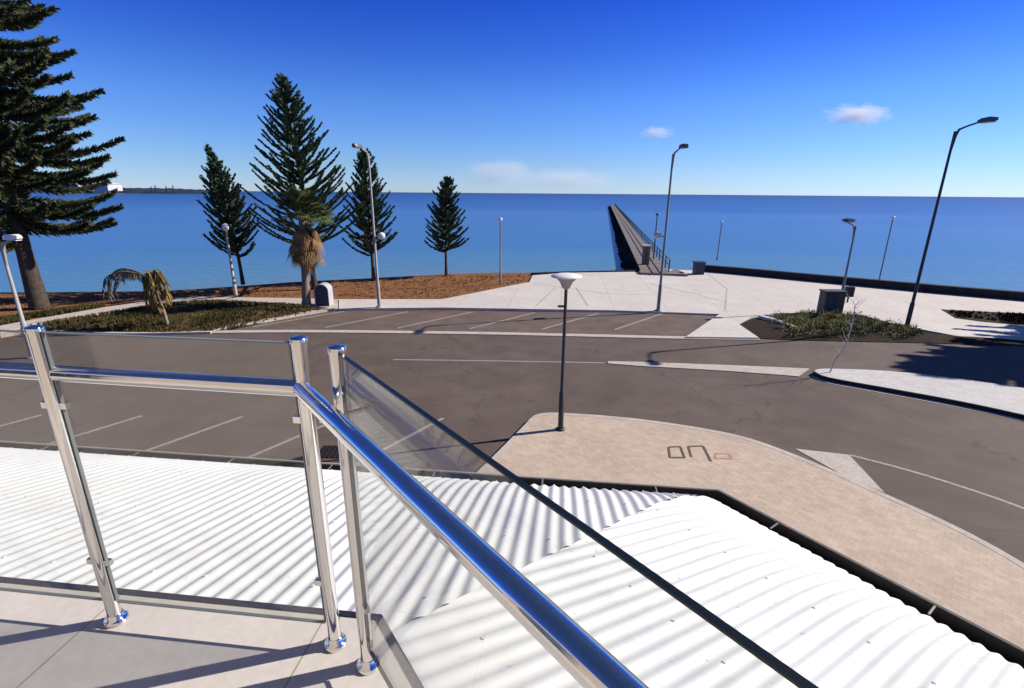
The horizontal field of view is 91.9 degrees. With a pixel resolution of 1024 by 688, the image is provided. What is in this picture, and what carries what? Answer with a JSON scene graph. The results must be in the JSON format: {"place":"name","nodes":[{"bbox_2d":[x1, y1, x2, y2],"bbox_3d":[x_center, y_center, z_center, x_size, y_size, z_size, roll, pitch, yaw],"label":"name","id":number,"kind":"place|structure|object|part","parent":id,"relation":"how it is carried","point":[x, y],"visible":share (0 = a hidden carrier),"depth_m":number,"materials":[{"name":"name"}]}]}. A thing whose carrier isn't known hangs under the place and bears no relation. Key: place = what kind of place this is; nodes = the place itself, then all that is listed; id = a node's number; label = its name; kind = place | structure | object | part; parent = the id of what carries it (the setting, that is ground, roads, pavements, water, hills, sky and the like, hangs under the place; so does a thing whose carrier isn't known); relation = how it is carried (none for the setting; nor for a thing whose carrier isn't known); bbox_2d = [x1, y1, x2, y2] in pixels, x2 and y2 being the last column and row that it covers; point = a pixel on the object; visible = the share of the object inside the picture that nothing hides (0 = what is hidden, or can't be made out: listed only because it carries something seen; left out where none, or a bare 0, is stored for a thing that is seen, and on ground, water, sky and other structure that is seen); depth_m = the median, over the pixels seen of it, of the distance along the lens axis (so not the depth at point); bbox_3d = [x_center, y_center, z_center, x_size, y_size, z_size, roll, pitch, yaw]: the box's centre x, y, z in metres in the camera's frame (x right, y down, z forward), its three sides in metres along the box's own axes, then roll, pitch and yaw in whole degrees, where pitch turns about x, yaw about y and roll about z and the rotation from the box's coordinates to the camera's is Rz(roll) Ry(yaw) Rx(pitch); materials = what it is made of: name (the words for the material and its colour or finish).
{"place":"outdoors","nodes":[
{"label":"outdoors","id":0,"kind":"place"},
{"bbox_2d":[34,188,246,193],"bbox_3d":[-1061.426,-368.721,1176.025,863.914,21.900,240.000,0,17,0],"label":"headland","id":1,"kind":"structure","parent":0,"point":[160,191],"depth_m":1090.25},
{"bbox_2d":[89,183,122,190],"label":"storage shed","id":2,"kind":"structure","parent":1,"relation":"on","point":[112,186],"depth_m":1029.30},
{"bbox_2d":[0,273,540,338],"bbox_3d":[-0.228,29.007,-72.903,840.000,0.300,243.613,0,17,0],"label":"ground","id":3,"kind":"structure","parent":0,"point":[389,285],"depth_m":32.85,"materials":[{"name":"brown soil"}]},
{"bbox_2d":[0,303,105,324],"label":"dry weeds","id":4,"kind":"object","parent":3,"relation":"on","point":[8,319],"visible":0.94,"depth_m":26.11,"materials":[{"name":"beige plant"}]},
{"bbox_2d":[0,0,125,309],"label":"pine tree","id":5,"kind":"object","parent":3,"relation":"on","point":[22,104],"visible":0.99,"depth_m":25.57,"materials":[{"name":"green plant"}]},
{"bbox_2d":[0,297,338,333],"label":"footpath","id":6,"kind":"structure","parent":3,"relation":"on","point":[17,326],"depth_m":28.09,"materials":[{"name":"concrete"}]},
{"bbox_2d":[314,282,333,305],"bbox_3d":[-10.785,-2.860,28.368,0.814,1.246,0.720,0,17,0],"label":"bin hood","id":7,"kind":"object","parent":6,"relation":"on","point":[323,293],"visible":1,"depth_m":28.13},
{"bbox_2d":[20,299,326,331],"bbox_3d":[-16.556,-1.630,25.836,12.696,0.303,6.797,0,17,0],"label":"grass mound","id":8,"kind":"object","parent":3,"relation":"on","point":[187,325],"depth_m":24.59,"materials":[{"name":"green plant"}]},
{"bbox_2d":[101,268,173,324],"bbox_3d":[-17.392,-2.071,23.035,3.065,2.880,0.921,0,17,-3],"label":"wilted palm","id":9,"kind":"object","parent":8,"relation":"on","point":[149,280],"visible":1,"depth_m":22.80,"materials":[{"name":"green plant"}]},
{"bbox_2d":[196,144,258,284],"bbox_3d":[-19.053,-8.638,33.597,3.701,9.249,3.921,0,17,0],"label":"pine tree","id":10,"kind":"object","parent":3,"relation":"on","point":[221,198],"visible":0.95,"depth_m":32.88,"materials":[{"name":"green plant"}]},
{"bbox_2d":[222,224,237,296],"bbox_3d":[-17.025,-5.008,29.982,0.400,4.440,0.400,0,17,0],"label":"post top lamp","id":11,"kind":"object","parent":3,"relation":"on","point":[225,227],"visible":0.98,"depth_m":29.94,"materials":[{"name":"white metal"}]},
{"bbox_2d":[269,185,335,306],"bbox_3d":[-11.094,-5.308,27.436,3.850,6.660,3.099,12,21,34],"label":"fan palm","id":12,"kind":"object","parent":3,"relation":"on","point":[304,249],"visible":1,"depth_m":26.63,"materials":[{"name":"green plant"}]},
{"bbox_2d":[240,72,367,288],"bbox_3d":[-13.369,-10.012,31.537,7.080,13.162,7.517,-9,19,-29],"label":"pine tree","id":13,"kind":"object","parent":3,"relation":"on","point":[282,99],"visible":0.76,"depth_m":30.53,"materials":[{"name":"green plant"}]},
{"bbox_2d":[339,147,397,280],"bbox_3d":[-10.218,-9.216,35.696,4.079,9.260,3.827,0,17,0],"label":"pine tree","id":14,"kind":"object","parent":3,"relation":"on","point":[362,192],"visible":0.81,"depth_m":35.10,"materials":[{"name":"green plant"}]},
{"bbox_2d":[424,176,469,275],"bbox_3d":[-5.042,-9.093,38.396,3.486,7.530,3.409,-9,19,-28],"label":"pine tree","id":15,"kind":"object","parent":3,"relation":"on","point":[442,215],"visible":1,"depth_m":37.77,"materials":[{"name":"green plant"}]},
{"bbox_2d":[498,218,501,284],"bbox_3d":[-0.822,-6.512,34.956,0.300,4.660,0.300,0,17,0],"label":"post top lamp","id":16,"kind":"object","parent":3,"relation":"on","point":[500,219],"visible":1,"depth_m":34.98,"materials":[{"name":"white metal"}]},
{"bbox_2d":[531,270,639,275],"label":"quay edge","id":17,"kind":"object","parent":3,"relation":"on","point":[537,273],"visible":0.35,"depth_m":40.74,"materials":[{"name":"concrete"}]},
{"bbox_2d":[704,265,1023,300],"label":"sea wall","id":18,"kind":"structure","parent":3,"relation":"on","point":[958,290],"depth_m":35.00,"materials":[{"name":"concrete"}]},
{"bbox_2d":[879,216,895,278],"bbox_3d":[30.005,-7.191,39.865,0.300,5.960,0.300,0,17,0],"label":"post top lamp","id":19,"kind":"object","parent":18,"relation":"on","point":[892,217],"visible":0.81,"depth_m":39.65,"materials":[{"name":"white metal"}]},
{"bbox_2d":[0,310,1023,562],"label":"road","id":20,"kind":"structure","parent":0,"point":[490,408],"depth_m":15.66,"materials":[{"name":"grey asphalt"}]},
{"bbox_2d":[0,234,31,358],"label":"street light","id":21,"kind":"object","parent":20,"relation":"on","point":[10,238],"visible":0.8,"depth_m":18.47,"materials":[{"name":"white metal"}]},
{"bbox_2d":[320,445,338,457],"bbox_3d":[-4.564,2.718,12.522,0.620,0.025,0.620,0,17,0],"label":"drain grate","id":22,"kind":"object","parent":20,"relation":"on","point":[326,451],"visible":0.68,"depth_m":12.48,"materials":[{"name":"black metal"}]},
{"bbox_2d":[0,308,760,339],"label":"kerb","id":23,"kind":"structure","parent":20,"relation":"on","point":[8,334],"depth_m":23.00,"materials":[{"name":"concrete"}]},
{"bbox_2d":[229,311,714,335],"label":"parking bays","id":24,"kind":"object","parent":20,"relation":"on","point":[660,325],"visible":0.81,"depth_m":25.08,"materials":[{"name":"grey asphalt"}]},
{"bbox_2d":[0,311,1023,508],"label":"road marking","id":25,"kind":"object","parent":20,"relation":"on","point":[412,434],"visible":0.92,"depth_m":13.80,"materials":[{"name":"paint"}]},
{"bbox_2d":[608,361,808,376],"bbox_3d":[7.452,0.945,18.733,7.551,0.080,0.932,2,17,6],"label":"median","id":26,"kind":"object","parent":20,"relation":"on","point":[787,371],"visible":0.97,"depth_m":18.75,"materials":[{"name":"concrete"}]},
{"bbox_2d":[796,449,884,492],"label":"kerb ramp","id":27,"kind":"structure","parent":20,"relation":"on","point":[847,465],"depth_m":12.11,"materials":[{"name":"concrete"}]},
{"bbox_2d":[740,314,1023,344],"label":"garden bed","id":28,"kind":"object","parent":20,"relation":"on","point":[762,328],"visible":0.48,"depth_m":22.83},
{"bbox_2d":[758,315,798,326],"bbox_3d":[13.581,-1.104,25.147,0.441,0.150,2.583,-4,18,-15],"label":"bed edging","id":29,"kind":"object","parent":28,"relation":"on","point":[763,317],"visible":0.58,"depth_m":25.59,"materials":[{"name":"concrete"}]},
{"bbox_2d":[771,308,924,339],"bbox_3d":[16.047,-1.198,24.658,7.087,0.602,5.138,0,17,0],"label":"ground cover","id":30,"kind":"object","parent":28,"relation":"on","point":[808,323],"visible":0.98,"depth_m":24.16,"materials":[{"name":"green plant"}]},
{"bbox_2d":[905,116,998,328],"bbox_3d":[19.239,-4.879,22.006,0.396,9.390,1.830,-2,17,-8],"label":"street light","id":31,"kind":"object","parent":28,"relation":"on","point":[991,119],"visible":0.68,"depth_m":22.41,"materials":[{"name":"grey metal"}]},
{"bbox_2d":[812,371,1023,418],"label":"island kerb","id":32,"kind":"structure","parent":20,"relation":"on","point":[939,399],"depth_m":16.09,"materials":[{"name":"concrete"}]},
{"bbox_2d":[812,376,1023,421],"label":"island gutter","id":33,"kind":"object","parent":20,"relation":"on","point":[943,403],"visible":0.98,"depth_m":16.02,"materials":[{"name":"concrete"}]},
{"bbox_2d":[815,369,1023,413],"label":"traffic island","id":34,"kind":"structure","parent":20,"relation":"on","point":[1004,397],"depth_m":16.79,"materials":[{"name":"grey concrete"}]},
{"bbox_2d":[827,292,865,371],"bbox_3d":[11.921,-0.394,17.618,0.866,2.988,0.632,0,17,0],"label":"bare sapling","id":35,"kind":"object","parent":34,"relation":"on","point":[838,356],"visible":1,"depth_m":17.65,"materials":[{"name":"grey plant"}]},
{"bbox_2d":[0,191,1023,291],"bbox_3d":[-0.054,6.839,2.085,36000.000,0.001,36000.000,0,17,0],"label":"sea","id":36,"kind":"structure","parent":0,"point":[977,242],"depth_m":78.63,"materials":[{"name":"liquid"}]},
{"bbox_2d":[608,203,687,275],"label":"pier","id":37,"kind":"structure","parent":36,"relation":"in","point":[629,240],"depth_m":59.16,"materials":[{"name":"weathered grey-brown timber"},{"name":"grey metal railing"}]},
{"bbox_2d":[641,245,651,264],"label":"pier gate pillar","id":38,"kind":"structure","parent":37,"relation":"on","point":[645,254],"depth_m":44.10,"materials":[{"name":"concrete"}]},
{"bbox_2d":[653,213,658,258],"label":"pier lamp","id":39,"kind":"object","parent":37,"relation":"on","point":[657,214],"visible":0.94,"depth_m":47.84,"materials":[{"name":"grey metal"}]},
{"bbox_2d":[716,221,722,259],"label":"post top lamp","id":40,"kind":"object","parent":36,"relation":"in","point":[719,240],"visible":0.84,"depth_m":56.18,"materials":[{"name":"white metal"}]},
{"bbox_2d":[0,0,1023,196],"label":"sky","id":41,"kind":"structure","parent":0,"point":[766,97],"materials":[{"name":"blue"}]},
{"bbox_2d":[339,269,1023,340],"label":"plaza","id":42,"kind":"structure","parent":0,"point":[749,297],"depth_m":29.89,"materials":[{"name":"concrete"}]},
{"bbox_2d":[352,143,384,307],"bbox_3d":[-7.359,-5.968,26.094,0.821,8.490,1.521,5,18,15],"label":"street light","id":43,"kind":"object","parent":42,"relation":"on","point":[381,235],"visible":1,"depth_m":26.54,"materials":[{"name":"grey metal"}]},
{"bbox_2d":[535,273,727,310],"bbox_3d":[8.707,-3.862,34.166,14.722,0.014,13.688,0,17,0],"label":"plaza joint","id":44,"kind":"object","parent":42,"relation":"on","point":[725,301],"visible":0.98,"depth_m":31.93,"materials":[{"name":"grey concrete"}]},
{"bbox_2d":[653,144,688,311],"bbox_3d":[8.195,-5.785,25.808,0.759,8.540,1.777,-8,19,-27],"label":"street light","id":45,"kind":"object","parent":42,"relation":"on","point":[657,235],"visible":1,"depth_m":26.22,"materials":[{"name":"grey metal"}]},
{"bbox_2d":[692,261,705,274],"bbox_3d":[15.155,-6.179,40.207,0.820,1.000,0.820,0,17,0],"label":"utility cabinet","id":46,"kind":"object","parent":42,"relation":"on","point":[698,268],"depth_m":39.91,"materials":[{"name":"grey metal"}]},
{"bbox_2d":[816,289,847,314],"bbox_3d":[17.339,-2.273,26.918,1.150,1.310,0.700,0,17,0],"label":"utility cabinet","id":47,"kind":"object","parent":42,"relation":"on","point":[830,300],"visible":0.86,"depth_m":26.64,"materials":[{"name":"grey metal"}]},
{"bbox_3d":[17.068,-2.168,26.621,0.480,1.050,0.030,0,17,0],"label":"door","id":48,"kind":"part","parent":47,"relation":"part of","materials":[{"name":"grey metal"}]},
{"bbox_3d":[17.608,-2.164,26.621,0.480,1.050,0.030,0,17,0],"label":"door","id":49,"kind":"part","parent":47,"relation":"part of","materials":[{"name":"grey metal"}]},
{"bbox_2d":[841,218,856,289],"bbox_3d":[18.176,-4.308,27.221,1.002,5.040,0.396,-2,17,-8],"label":"street light","id":50,"kind":"object","parent":42,"relation":"on","point":[847,220],"visible":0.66,"depth_m":26.91,"materials":[{"name":"grey metal"}]},
{"bbox_2d":[845,286,855,301],"bbox_3d":[20.376,-2.992,29.973,0.420,0.950,0.300,0,17,0],"label":"meter box","id":51,"kind":"object","parent":42,"relation":"on","point":[850,290],"visible":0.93,"depth_m":29.80,"materials":[{"name":"black metal"}]},
{"bbox_2d":[941,309,1023,325],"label":"planting bed","id":52,"kind":"object","parent":42,"relation":"on","point":[983,314],"visible":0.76,"depth_m":26.54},
{"bbox_2d":[950,309,1023,322],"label":"mulch plants","id":53,"kind":"object","parent":52,"relation":"on","point":[1004,317],"visible":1,"depth_m":26.62,"materials":[{"name":"green plant"}]},
{"bbox_2d":[484,415,1023,647],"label":"pavement","id":54,"kind":"structure","parent":0,"point":[957,572],"depth_m":10.70,"materials":[{"name":"beige concrete"}]},
{"bbox_2d":[0,576,423,687],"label":"corner building","id":55,"kind":"structure","parent":54,"relation":"on","point":[46,641],"depth_m":1.84,"materials":[{"name":"beige tile"}]},
{"bbox_2d":[0,325,818,687],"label":"balustrade","id":56,"kind":"object","parent":55,"relation":"on","point":[576,651],"visible":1,"depth_m":1.51,"materials":[{"name":"metal"}]},
{"bbox_2d":[0,441,1023,687],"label":"veranda awning","id":57,"kind":"object","parent":55,"relation":"attached to","point":[816,613],"visible":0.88,"depth_m":2.84,"materials":[{"name":"white metal"}]},
{"bbox_2d":[551,273,581,430],"bbox_3d":[1.344,0.289,12.941,0.790,4.280,0.790,0,17,0],"label":"bowl lamp","id":58,"kind":"object","parent":54,"relation":"on","point":[566,280],"visible":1,"depth_m":12.72,"materials":[{"name":"white"}]},
{"bbox_2d":[667,446,685,457],"bbox_3d":[4.090,2.706,12.422,0.419,0.006,0.672,3,17,7],"label":"paving mark","id":59,"kind":"object","parent":54,"relation":"on","point":[669,453],"visible":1,"depth_m":12.39,"materials":[{"name":"grey paint"}]},
{"bbox_2d":[687,445,711,460],"bbox_3d":[4.652,2.716,12.404,0.492,0.005,0.799,2,17,6],"label":"paving mark","id":60,"kind":"object","parent":54,"relation":"on","point":[704,449],"visible":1,"depth_m":12.50,"materials":[{"name":"grey paint"}]},
{"bbox_2d":[714,453,732,458],"bbox_3d":[5.192,2.768,12.245,0.481,0.006,0.300,2,17,4],"label":"paving mark","id":61,"kind":"object","parent":54,"relation":"on","point":[715,454],"visible":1,"depth_m":12.22,"materials":[{"name":"red paint"}]},
{"bbox_2d":[476,412,1023,568],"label":"pavement kerb","id":62,"kind":"structure","parent":54,"relation":"on","point":[506,446],"depth_m":12.00,"materials":[{"name":"concrete"}]}
]}

